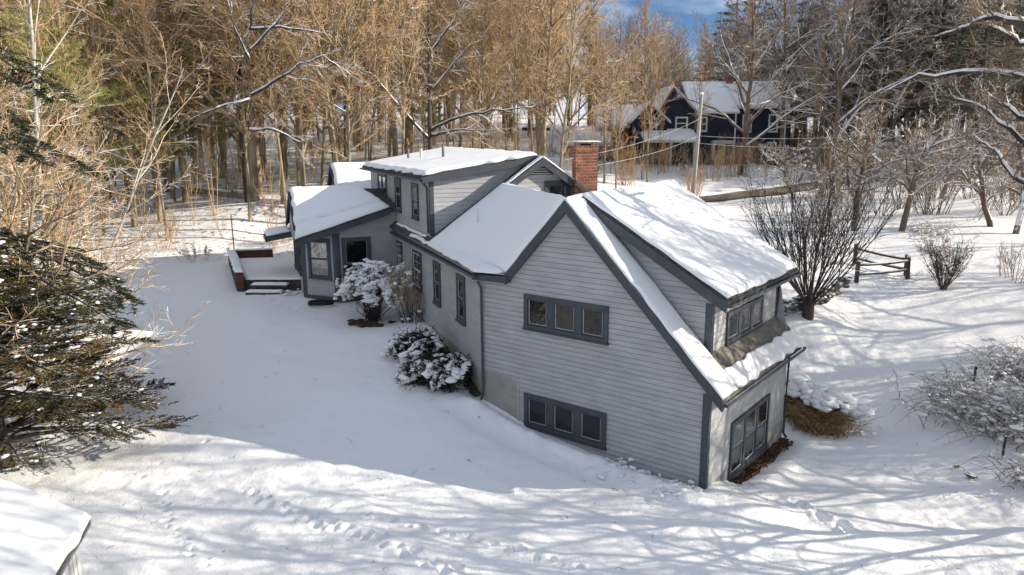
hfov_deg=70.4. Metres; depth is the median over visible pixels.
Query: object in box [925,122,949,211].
sapling
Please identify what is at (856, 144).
sapling
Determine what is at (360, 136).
sapling
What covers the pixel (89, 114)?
bare tree
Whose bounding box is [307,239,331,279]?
window
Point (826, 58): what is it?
bare tree
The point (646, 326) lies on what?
house
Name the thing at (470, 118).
sapling
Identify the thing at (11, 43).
bare tree
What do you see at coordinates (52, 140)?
bare tree
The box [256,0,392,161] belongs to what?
bare tree
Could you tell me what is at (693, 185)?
shrub
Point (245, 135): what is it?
bare tree
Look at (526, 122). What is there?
sapling
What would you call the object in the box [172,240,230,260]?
shrub
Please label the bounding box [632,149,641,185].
sapling
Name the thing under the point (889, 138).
sapling
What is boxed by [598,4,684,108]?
bare tree
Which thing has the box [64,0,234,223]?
bare tree
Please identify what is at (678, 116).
house
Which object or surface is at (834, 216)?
shrub
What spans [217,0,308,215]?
bare tree
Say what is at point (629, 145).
overhead wire
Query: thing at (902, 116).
pine tree
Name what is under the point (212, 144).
pine tree
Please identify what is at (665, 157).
shrub
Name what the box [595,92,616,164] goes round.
sapling
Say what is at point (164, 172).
bare tree
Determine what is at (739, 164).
shrub
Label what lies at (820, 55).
bare tree
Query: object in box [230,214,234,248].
clothesline pole
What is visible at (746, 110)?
bare tree
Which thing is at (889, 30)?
bare tree
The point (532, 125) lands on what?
sapling
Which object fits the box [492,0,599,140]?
bare tree
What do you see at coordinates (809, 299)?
shrub
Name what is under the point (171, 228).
shrub
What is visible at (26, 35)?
pine tree
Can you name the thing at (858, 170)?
shrub
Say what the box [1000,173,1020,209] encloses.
sapling
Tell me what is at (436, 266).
window
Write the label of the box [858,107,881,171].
sapling
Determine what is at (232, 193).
fallen log
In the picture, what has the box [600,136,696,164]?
overhead wire
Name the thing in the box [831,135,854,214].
sapling
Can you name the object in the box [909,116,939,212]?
sapling
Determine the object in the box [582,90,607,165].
sapling
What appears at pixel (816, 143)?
sapling
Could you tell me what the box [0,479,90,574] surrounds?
shed
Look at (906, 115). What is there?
bare tree
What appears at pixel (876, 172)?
shrub
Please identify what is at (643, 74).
bare tree
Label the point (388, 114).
bare tree
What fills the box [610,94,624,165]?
sapling
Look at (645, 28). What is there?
bare tree
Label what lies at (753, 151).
sapling
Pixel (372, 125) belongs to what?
bare tree
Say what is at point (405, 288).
shrub
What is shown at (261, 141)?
sapling
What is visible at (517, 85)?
bare tree
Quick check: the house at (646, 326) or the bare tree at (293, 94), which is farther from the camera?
the bare tree at (293, 94)
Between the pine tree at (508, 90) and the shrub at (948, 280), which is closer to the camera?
the shrub at (948, 280)
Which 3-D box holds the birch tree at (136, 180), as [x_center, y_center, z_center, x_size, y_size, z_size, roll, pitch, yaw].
[-16.692,-4.258,31.148,7.628,13.591,6.305,-11,15,-41]
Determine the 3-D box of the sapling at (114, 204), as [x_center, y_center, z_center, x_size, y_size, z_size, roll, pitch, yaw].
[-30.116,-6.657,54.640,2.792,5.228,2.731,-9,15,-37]
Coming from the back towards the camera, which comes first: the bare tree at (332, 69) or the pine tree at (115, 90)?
the bare tree at (332, 69)
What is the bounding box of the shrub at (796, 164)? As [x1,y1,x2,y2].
[779,143,817,181]
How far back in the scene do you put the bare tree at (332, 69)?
75.79 m
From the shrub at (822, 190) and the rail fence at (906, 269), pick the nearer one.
the rail fence at (906, 269)
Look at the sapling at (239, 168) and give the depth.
61.01 m
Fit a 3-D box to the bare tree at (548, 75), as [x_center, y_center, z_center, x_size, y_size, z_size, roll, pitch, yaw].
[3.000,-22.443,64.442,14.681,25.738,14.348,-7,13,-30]
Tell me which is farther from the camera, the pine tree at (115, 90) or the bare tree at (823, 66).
the bare tree at (823, 66)
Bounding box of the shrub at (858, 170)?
[821,158,877,188]
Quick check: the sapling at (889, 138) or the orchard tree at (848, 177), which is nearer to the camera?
the orchard tree at (848, 177)
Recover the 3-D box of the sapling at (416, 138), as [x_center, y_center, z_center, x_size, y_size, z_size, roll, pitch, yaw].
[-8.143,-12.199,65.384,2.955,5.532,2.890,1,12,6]
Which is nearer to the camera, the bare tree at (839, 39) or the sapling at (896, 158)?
the sapling at (896, 158)
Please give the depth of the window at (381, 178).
40.36 m
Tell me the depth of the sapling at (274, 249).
49.99 m
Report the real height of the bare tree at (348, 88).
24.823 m
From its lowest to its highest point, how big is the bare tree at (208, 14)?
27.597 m
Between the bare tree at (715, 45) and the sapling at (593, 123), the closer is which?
the sapling at (593, 123)
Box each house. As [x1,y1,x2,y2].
[263,141,805,489]
[561,73,790,167]
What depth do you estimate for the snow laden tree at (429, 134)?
57.36 m
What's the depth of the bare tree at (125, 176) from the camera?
57.96 m
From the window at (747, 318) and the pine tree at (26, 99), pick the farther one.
the pine tree at (26, 99)
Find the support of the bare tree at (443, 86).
on the snowy ground at (332, 404)
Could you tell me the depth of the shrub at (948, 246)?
39.97 m
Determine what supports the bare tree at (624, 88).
on the snowy ground at (332, 404)
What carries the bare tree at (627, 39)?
on the snowy ground at (332, 404)
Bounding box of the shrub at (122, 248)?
[85,237,140,277]
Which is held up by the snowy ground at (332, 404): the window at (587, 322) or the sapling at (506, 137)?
the sapling at (506, 137)
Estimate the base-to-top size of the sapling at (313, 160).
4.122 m
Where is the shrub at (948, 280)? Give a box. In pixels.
[914,238,981,289]
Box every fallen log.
[189,186,243,198]
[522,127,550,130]
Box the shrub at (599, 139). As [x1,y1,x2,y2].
[577,129,614,169]
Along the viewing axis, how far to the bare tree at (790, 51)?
103.79 m
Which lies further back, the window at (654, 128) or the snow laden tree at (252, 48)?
the window at (654, 128)
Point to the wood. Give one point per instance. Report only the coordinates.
(571, 113)
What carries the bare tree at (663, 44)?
on the snowy ground at (332, 404)
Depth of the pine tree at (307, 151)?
85.78 m
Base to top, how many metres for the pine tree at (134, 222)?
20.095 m
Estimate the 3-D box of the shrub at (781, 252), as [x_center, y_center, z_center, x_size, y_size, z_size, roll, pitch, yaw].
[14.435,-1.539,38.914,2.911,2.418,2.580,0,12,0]
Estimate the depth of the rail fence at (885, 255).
40.95 m
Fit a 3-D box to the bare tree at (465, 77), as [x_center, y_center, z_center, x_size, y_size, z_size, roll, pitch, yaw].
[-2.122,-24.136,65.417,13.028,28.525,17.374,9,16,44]
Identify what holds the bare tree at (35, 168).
on the snowy ground at (332, 404)
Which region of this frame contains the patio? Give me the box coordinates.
[227,248,301,294]
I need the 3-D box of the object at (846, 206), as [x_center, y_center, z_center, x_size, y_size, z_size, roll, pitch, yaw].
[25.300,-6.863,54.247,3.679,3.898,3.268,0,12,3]
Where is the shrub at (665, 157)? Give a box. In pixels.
[639,135,690,173]
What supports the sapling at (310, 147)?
on the snowy ground at (332, 404)
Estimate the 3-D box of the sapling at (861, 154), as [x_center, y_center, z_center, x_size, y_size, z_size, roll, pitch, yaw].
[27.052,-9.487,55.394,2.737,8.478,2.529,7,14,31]
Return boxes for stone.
[964,472,977,478]
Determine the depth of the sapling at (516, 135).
66.18 m
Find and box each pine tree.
[0,0,75,235]
[0,0,97,212]
[0,0,113,273]
[4,0,148,250]
[20,0,135,200]
[22,41,113,230]
[44,0,119,117]
[73,0,167,227]
[78,5,200,211]
[135,0,237,202]
[138,2,196,176]
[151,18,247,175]
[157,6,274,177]
[168,0,246,188]
[199,126,203,157]
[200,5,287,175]
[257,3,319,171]
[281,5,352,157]
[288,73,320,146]
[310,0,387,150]
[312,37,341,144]
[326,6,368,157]
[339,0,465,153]
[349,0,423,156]
[362,1,395,141]
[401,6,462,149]
[411,0,466,141]
[422,51,451,130]
[426,1,474,134]
[452,19,493,118]
[493,3,517,137]
[495,0,532,139]
[513,5,581,135]
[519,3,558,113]
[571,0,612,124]
[692,40,723,80]
[704,0,758,80]
[723,0,780,64]
[734,0,783,72]
[741,22,770,80]
[771,1,841,161]
[775,0,863,158]
[806,0,936,152]
[827,19,867,128]
[847,0,1022,150]
[887,2,960,127]
[910,0,1023,178]
[962,3,1023,166]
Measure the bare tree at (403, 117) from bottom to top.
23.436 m
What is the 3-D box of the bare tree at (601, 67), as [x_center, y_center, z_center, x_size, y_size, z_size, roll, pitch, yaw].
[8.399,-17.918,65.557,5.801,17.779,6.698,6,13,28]
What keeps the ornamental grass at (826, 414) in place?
on the snowy ground at (332, 404)
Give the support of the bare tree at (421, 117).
on the snowy ground at (332, 404)
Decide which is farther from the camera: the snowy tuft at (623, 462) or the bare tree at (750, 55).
the bare tree at (750, 55)
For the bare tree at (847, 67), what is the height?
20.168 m
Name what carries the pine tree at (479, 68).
on the snowy ground at (332, 404)
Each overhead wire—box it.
[565,122,692,159]
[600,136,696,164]
[699,143,856,147]
[708,135,861,138]
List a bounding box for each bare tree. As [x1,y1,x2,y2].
[0,0,60,262]
[0,1,32,206]
[0,1,56,155]
[0,13,170,325]
[0,45,103,287]
[0,71,136,385]
[0,89,209,458]
[0,139,179,411]
[1,0,86,179]
[8,0,101,252]
[14,0,133,204]
[14,0,158,236]
[38,0,101,225]
[40,0,119,164]
[45,0,352,201]
[53,0,151,212]
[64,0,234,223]
[66,0,113,177]
[90,0,116,185]
[90,0,206,184]
[92,0,238,198]
[95,2,203,201]
[97,0,187,200]
[106,0,189,240]
[115,2,227,191]
[131,0,328,196]
[150,4,216,183]
[151,1,204,139]
[169,1,260,143]
[178,0,358,186]
[180,0,258,189]
[191,0,373,185]
[202,0,280,221]
[206,23,255,172]
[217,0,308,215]
[217,0,318,203]
[223,2,325,178]
[254,2,289,178]
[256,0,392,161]
[260,4,315,128]
[271,0,467,161]
[272,0,422,185]
[278,0,360,161]
[303,0,360,158]
[305,8,341,136]
[330,1,387,145]
[331,0,454,156]
[332,9,448,115]
[335,0,395,161]
[336,1,426,160]
[344,0,385,161]
[360,0,446,154]
[364,5,388,146]
[367,0,416,157]
[378,0,454,149]
[379,0,510,145]
[393,0,469,146]
[416,1,460,108]
[417,0,566,148]
[423,0,521,146]
[424,0,476,146]
[431,0,551,148]
[433,3,509,147]
[444,0,515,148]
[450,1,512,112]
[455,2,537,142]
[456,0,628,155]
[466,0,547,149]
[473,0,591,144]
[480,0,553,149]
[485,54,524,130]
[486,0,583,151]
[491,0,590,154]
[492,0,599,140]
[493,0,601,114]
[497,7,543,150]
[500,0,549,151]
[518,0,642,168]
[531,3,625,122]
[544,0,592,152]
[570,1,601,125]
[570,34,609,105]
[572,14,599,125]
[573,0,644,183]
[573,10,651,107]
[582,11,611,107]
[587,15,647,104]
[587,36,648,187]
[590,29,624,102]
[597,1,683,104]
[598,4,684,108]
[598,24,621,173]
[606,6,643,103]
[620,8,697,104]
[628,12,686,181]
[628,40,673,107]
[630,0,659,179]
[636,12,704,99]
[651,34,675,173]
[652,22,672,90]
[652,32,712,90]
[655,46,698,93]
[658,25,696,82]
[674,0,835,174]
[679,42,700,79]
[687,27,714,176]
[690,8,734,80]
[692,21,722,80]
[696,8,754,80]
[711,32,745,79]
[712,7,759,80]
[717,0,782,83]
[721,40,766,80]
[728,0,848,164]
[734,0,764,169]
[734,43,764,80]
[736,0,874,166]
[746,29,793,80]
[747,25,799,94]
[755,0,832,134]
[755,0,951,174]
[767,30,820,161]
[770,0,835,131]
[772,33,816,160]
[773,10,828,140]
[775,0,846,139]
[780,0,968,162]
[786,0,884,168]
[793,3,852,163]
[806,33,830,168]
[807,0,865,141]
[809,0,953,171]
[810,0,883,140]
[812,0,894,158]
[815,3,867,132]
[819,0,877,144]
[820,1,958,152]
[826,0,918,153]
[828,0,881,167]
[838,0,950,142]
[844,0,979,147]
[865,0,1004,142]
[876,0,979,136]
[888,3,952,135]
[892,0,1001,146]
[901,0,1002,139]
[930,0,1022,140]
[943,1,1023,154]
[945,1,978,125]
[948,0,1023,162]
[953,0,1023,149]
[980,0,1023,149]
[1001,0,1022,107]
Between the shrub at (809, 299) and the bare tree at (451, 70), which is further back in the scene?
the bare tree at (451, 70)
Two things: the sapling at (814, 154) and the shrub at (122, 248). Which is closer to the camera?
the shrub at (122, 248)
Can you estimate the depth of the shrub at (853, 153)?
78.31 m
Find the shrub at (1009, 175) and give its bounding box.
[1001,148,1020,199]
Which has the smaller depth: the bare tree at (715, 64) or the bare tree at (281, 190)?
the bare tree at (281, 190)
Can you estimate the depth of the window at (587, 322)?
23.82 m
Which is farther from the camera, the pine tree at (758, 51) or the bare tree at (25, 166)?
the pine tree at (758, 51)
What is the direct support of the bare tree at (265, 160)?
on the snowy ground at (332, 404)
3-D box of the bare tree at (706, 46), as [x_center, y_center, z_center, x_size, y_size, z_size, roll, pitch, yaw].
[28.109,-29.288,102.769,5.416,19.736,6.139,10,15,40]
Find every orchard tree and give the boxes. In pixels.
[743,138,808,199]
[816,93,929,230]
[862,103,1013,230]
[933,107,1023,226]
[967,99,1023,233]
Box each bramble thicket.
[886,345,1023,440]
[907,213,981,247]
[918,363,1023,464]
[948,446,1023,493]
[952,335,1023,389]
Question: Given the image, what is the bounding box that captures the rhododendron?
[330,258,411,320]
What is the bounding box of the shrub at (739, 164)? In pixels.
[712,133,761,176]
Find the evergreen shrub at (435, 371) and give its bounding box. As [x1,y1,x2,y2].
[394,348,473,392]
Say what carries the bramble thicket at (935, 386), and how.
on the snowy ground at (332, 404)
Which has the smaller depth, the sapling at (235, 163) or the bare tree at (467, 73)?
the sapling at (235, 163)
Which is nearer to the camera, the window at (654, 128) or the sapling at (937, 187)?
the sapling at (937, 187)
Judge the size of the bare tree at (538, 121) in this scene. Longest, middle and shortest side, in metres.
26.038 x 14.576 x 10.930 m
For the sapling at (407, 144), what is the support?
on the snowy ground at (332, 404)
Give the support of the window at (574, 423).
in the house at (646, 326)
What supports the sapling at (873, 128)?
on the snowy ground at (332, 404)
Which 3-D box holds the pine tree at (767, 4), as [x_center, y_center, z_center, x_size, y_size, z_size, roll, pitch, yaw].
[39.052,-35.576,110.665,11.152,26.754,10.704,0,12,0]
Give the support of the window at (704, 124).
in the house at (678, 116)
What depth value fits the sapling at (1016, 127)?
78.79 m
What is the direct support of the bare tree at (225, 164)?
on the snowy ground at (332, 404)
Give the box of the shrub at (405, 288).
[374,252,426,322]
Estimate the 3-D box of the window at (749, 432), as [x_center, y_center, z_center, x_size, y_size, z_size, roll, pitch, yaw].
[7.995,4.959,24.303,0.125,1.970,3.520,9,15,37]
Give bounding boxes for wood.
[226,9,1017,129]
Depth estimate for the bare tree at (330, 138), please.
65.67 m
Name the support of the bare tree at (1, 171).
on the snowy ground at (332, 404)
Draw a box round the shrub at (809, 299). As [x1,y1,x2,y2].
[738,154,904,320]
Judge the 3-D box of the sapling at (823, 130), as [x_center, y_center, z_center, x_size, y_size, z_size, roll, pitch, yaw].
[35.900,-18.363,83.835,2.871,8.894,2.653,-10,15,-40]
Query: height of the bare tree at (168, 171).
19.377 m
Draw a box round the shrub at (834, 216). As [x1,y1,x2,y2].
[800,201,855,239]
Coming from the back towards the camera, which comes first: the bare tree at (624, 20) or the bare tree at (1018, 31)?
the bare tree at (624, 20)
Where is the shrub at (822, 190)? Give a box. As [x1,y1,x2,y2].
[791,168,853,214]
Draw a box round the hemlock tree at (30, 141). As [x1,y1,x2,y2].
[0,2,146,338]
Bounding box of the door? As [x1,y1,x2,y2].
[341,236,371,277]
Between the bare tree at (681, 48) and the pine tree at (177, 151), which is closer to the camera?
the pine tree at (177, 151)
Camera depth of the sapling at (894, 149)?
74.38 m
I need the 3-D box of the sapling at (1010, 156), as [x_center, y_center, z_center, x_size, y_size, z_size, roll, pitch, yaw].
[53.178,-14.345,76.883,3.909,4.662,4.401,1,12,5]
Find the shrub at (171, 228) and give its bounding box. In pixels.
[143,197,184,250]
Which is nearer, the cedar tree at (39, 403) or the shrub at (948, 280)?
the cedar tree at (39, 403)
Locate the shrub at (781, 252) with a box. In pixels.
[770,238,802,269]
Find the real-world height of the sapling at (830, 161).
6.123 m
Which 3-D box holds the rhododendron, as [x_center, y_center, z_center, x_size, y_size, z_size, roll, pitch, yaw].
[-6.760,0.183,34.915,3.868,3.035,3.519,0,12,0]
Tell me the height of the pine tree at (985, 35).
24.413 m
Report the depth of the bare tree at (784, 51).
76.83 m
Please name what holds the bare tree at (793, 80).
on the snowy ground at (332, 404)
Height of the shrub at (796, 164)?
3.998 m
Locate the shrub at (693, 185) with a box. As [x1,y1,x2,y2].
[678,162,706,196]
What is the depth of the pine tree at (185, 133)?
76.61 m
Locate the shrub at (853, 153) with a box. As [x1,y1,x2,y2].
[836,139,864,171]
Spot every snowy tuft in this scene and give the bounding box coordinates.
[279,288,301,295]
[591,457,646,479]
[627,470,666,483]
[653,474,702,501]
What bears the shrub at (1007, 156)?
on the snowy ground at (332, 404)
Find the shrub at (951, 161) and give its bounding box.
[930,140,987,194]
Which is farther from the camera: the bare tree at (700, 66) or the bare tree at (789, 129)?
the bare tree at (789, 129)
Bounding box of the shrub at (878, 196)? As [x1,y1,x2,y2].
[865,170,907,215]
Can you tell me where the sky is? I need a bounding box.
[15,0,1014,123]
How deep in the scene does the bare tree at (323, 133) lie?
62.35 m
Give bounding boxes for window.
[293,238,296,267]
[296,247,298,271]
[298,246,301,275]
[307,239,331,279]
[377,173,386,194]
[394,177,401,212]
[396,240,402,272]
[411,183,419,220]
[412,249,422,292]
[432,260,441,307]
[455,273,465,326]
[522,293,608,345]
[524,392,606,450]
[544,180,570,197]
[650,122,656,130]
[675,117,687,128]
[700,117,707,131]
[713,142,734,156]
[725,295,763,346]
[727,393,770,481]
[742,114,751,132]
[766,142,776,155]
[767,114,778,132]
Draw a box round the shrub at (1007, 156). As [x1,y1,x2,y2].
[981,140,1016,175]
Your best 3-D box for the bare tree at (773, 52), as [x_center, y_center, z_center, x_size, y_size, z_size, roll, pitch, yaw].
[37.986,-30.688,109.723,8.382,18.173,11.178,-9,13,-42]
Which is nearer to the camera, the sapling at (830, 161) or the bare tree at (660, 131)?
the sapling at (830, 161)
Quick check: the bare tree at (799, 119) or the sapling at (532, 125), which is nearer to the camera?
the sapling at (532, 125)
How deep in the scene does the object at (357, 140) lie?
89.30 m
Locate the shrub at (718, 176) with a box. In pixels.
[683,138,742,181]
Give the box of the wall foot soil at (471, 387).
[436,333,479,395]
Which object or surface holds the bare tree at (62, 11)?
on the snowy ground at (332, 404)
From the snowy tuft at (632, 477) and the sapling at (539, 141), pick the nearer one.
the snowy tuft at (632, 477)
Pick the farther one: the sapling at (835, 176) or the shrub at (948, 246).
the sapling at (835, 176)
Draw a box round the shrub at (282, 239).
[259,222,291,244]
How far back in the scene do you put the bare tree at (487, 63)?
89.31 m
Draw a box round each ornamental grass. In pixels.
[782,378,883,439]
[783,395,812,420]
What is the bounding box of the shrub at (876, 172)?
[849,154,892,190]
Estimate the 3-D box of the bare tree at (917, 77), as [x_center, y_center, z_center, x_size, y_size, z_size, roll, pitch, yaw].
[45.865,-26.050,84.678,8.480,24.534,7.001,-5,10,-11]
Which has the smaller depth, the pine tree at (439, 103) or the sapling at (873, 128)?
the sapling at (873, 128)
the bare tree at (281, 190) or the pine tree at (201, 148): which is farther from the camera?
the pine tree at (201, 148)
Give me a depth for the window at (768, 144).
83.41 m
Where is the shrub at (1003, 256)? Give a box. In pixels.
[995,241,1023,282]
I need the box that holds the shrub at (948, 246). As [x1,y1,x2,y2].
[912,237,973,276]
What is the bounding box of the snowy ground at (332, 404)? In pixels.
[0,114,1023,574]
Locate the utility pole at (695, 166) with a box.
[691,92,703,193]
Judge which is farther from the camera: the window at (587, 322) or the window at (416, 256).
the window at (416, 256)
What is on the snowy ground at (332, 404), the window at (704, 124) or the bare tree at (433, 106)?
the bare tree at (433, 106)
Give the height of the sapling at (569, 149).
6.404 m
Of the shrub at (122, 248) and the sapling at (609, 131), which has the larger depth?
the sapling at (609, 131)
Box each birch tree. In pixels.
[0,0,131,331]
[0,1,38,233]
[35,22,226,329]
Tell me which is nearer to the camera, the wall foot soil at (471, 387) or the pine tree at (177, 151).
the wall foot soil at (471, 387)
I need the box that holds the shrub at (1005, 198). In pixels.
[985,167,1020,215]
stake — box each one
[973,366,976,381]
[1001,436,1006,458]
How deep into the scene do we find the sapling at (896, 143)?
70.67 m
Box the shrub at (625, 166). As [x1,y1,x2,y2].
[606,142,639,185]
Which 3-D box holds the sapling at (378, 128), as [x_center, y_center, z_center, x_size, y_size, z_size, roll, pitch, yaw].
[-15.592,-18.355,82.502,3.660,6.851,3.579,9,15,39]
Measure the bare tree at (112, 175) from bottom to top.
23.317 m
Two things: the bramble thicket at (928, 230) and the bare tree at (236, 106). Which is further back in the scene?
the bare tree at (236, 106)
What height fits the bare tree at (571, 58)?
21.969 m
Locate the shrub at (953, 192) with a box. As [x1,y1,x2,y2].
[896,139,985,215]
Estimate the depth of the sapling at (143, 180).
64.26 m
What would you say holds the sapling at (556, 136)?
on the snowy ground at (332, 404)
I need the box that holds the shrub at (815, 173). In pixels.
[800,156,850,196]
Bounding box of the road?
[699,170,1016,200]
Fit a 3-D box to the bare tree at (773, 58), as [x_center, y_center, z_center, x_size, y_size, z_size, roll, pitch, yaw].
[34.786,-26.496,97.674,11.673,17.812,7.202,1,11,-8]
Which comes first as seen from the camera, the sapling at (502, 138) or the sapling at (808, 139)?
the sapling at (502, 138)
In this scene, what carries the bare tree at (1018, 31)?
on the snowy ground at (332, 404)
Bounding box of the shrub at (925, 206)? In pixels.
[896,161,966,214]
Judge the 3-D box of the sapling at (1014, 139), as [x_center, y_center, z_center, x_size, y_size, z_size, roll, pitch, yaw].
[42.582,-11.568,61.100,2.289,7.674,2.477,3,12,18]
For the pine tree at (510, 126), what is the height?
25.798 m
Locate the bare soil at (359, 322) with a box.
[347,318,396,326]
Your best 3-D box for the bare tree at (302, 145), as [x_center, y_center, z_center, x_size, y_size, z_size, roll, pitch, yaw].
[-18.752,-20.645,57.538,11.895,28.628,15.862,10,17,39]
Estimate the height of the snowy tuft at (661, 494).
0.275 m
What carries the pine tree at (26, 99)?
on the snowy ground at (332, 404)
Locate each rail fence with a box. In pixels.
[852,242,908,275]
[854,255,910,283]
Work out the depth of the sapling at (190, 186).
55.79 m
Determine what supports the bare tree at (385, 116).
on the snowy ground at (332, 404)
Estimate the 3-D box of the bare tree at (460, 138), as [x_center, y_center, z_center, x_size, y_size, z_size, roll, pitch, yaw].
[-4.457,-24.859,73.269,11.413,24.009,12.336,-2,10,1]
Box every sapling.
[69,171,116,241]
[93,172,127,230]
[123,130,154,225]
[132,132,147,199]
[181,149,204,225]
[184,116,203,159]
[186,120,208,176]
[187,156,204,184]
[190,126,209,197]
[193,102,228,217]
[205,191,229,237]
[214,136,235,183]
[220,97,242,189]
[220,129,240,187]
[234,115,271,162]
[252,141,285,251]
[279,121,305,179]
[304,99,316,171]
[304,138,319,180]
[305,125,327,176]
[314,124,320,160]
[318,102,345,161]
[334,121,346,160]
[350,103,371,156]
[351,98,362,154]
[353,116,370,154]
[354,105,386,152]
[371,107,389,146]
[395,128,418,154]
[406,113,420,152]
[406,122,434,151]
[435,125,444,145]
[448,104,469,147]
[455,66,473,147]
[458,87,484,148]
[460,88,475,147]
[473,107,499,149]
[487,105,507,148]
[491,121,522,150]
[492,113,519,150]
[508,104,521,149]
[520,109,535,150]
[522,93,533,148]
[528,125,550,155]
[545,143,558,156]
[547,96,558,151]
[553,115,571,154]
[561,118,576,174]
[566,112,596,145]
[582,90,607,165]
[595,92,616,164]
[596,102,627,163]
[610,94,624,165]
[619,127,638,180]
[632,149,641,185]
[637,149,657,167]
[678,160,690,175]
[750,130,760,167]
[784,125,811,159]
[785,127,793,146]
[786,117,820,157]
[788,122,798,162]
[792,118,813,162]
[795,120,819,167]
[799,126,859,180]
[800,176,844,221]
[802,162,817,178]
[807,125,842,162]
[809,162,843,198]
[812,105,833,156]
[815,127,855,160]
[817,101,833,167]
[820,129,836,186]
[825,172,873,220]
[828,146,845,215]
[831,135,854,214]
[838,127,876,169]
[841,130,853,198]
[849,111,881,217]
[851,147,886,173]
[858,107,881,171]
[859,143,894,178]
[866,130,908,181]
[867,109,884,158]
[874,126,901,154]
[879,142,915,182]
[885,139,915,163]
[907,123,945,151]
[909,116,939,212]
[918,168,951,199]
[924,134,972,164]
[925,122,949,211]
[929,128,987,176]
[936,107,960,140]
[938,107,961,196]
[990,114,1013,175]
[993,138,1023,170]
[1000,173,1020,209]
[1005,98,1022,165]
[1005,103,1023,183]
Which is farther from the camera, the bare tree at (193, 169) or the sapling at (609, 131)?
the sapling at (609, 131)
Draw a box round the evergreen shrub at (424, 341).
[378,323,448,359]
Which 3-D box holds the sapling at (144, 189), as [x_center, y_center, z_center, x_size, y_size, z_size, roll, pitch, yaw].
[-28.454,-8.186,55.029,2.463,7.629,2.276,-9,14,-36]
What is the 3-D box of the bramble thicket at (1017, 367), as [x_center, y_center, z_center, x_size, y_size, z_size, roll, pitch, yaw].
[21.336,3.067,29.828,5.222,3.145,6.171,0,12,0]
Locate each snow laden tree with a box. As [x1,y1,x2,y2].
[161,0,368,202]
[321,0,549,149]
[842,0,1023,131]
[904,68,1023,190]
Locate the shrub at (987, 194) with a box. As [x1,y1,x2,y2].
[965,174,1009,210]
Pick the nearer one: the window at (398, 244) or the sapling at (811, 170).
the window at (398, 244)
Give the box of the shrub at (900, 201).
[871,144,939,209]
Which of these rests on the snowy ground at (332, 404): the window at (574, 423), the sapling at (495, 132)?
the sapling at (495, 132)
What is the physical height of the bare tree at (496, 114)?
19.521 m
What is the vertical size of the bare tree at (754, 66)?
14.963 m
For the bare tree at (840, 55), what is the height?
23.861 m
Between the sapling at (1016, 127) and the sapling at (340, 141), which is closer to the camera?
the sapling at (340, 141)
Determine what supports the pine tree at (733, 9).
on the snowy ground at (332, 404)
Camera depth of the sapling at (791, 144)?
93.77 m
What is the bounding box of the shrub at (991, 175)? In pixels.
[966,150,1004,194]
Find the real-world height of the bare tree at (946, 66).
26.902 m
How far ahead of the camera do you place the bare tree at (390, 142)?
77.66 m
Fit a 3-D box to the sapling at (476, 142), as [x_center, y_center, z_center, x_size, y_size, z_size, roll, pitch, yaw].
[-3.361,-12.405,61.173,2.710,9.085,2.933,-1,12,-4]
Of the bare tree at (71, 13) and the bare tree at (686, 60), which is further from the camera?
the bare tree at (686, 60)
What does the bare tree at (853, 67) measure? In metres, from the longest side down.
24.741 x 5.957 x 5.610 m
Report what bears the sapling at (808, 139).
on the snowy ground at (332, 404)
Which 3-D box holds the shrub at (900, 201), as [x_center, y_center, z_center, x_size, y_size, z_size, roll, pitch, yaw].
[31.452,-8.914,58.230,5.209,5.518,4.626,0,12,3]
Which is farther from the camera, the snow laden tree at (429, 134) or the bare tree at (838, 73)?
the bare tree at (838, 73)
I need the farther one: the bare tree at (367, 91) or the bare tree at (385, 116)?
the bare tree at (385, 116)
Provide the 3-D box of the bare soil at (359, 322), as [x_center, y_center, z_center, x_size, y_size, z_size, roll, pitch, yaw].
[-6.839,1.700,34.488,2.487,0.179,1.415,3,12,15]
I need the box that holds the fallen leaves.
[732,437,793,483]
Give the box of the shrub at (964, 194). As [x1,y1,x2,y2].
[942,156,997,198]
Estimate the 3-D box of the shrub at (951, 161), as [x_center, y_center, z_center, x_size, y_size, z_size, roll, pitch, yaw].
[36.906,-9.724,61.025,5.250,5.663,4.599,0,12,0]
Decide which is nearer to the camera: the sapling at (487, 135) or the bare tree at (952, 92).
the sapling at (487, 135)
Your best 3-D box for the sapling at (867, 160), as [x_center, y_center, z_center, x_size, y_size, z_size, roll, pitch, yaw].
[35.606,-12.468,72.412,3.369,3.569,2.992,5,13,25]
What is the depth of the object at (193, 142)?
76.49 m
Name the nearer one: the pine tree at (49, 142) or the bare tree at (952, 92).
the pine tree at (49, 142)
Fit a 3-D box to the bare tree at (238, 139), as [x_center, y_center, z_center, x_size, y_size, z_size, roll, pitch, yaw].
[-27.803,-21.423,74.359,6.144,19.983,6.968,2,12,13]
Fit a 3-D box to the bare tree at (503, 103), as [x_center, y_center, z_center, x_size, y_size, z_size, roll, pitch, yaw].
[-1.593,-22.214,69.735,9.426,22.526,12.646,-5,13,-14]
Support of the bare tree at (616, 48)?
on the snowy ground at (332, 404)
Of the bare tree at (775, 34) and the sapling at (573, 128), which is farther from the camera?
the bare tree at (775, 34)
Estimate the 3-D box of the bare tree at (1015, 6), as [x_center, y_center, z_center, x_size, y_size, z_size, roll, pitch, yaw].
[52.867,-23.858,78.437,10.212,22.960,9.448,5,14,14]
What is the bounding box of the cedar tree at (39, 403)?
[0,225,198,470]

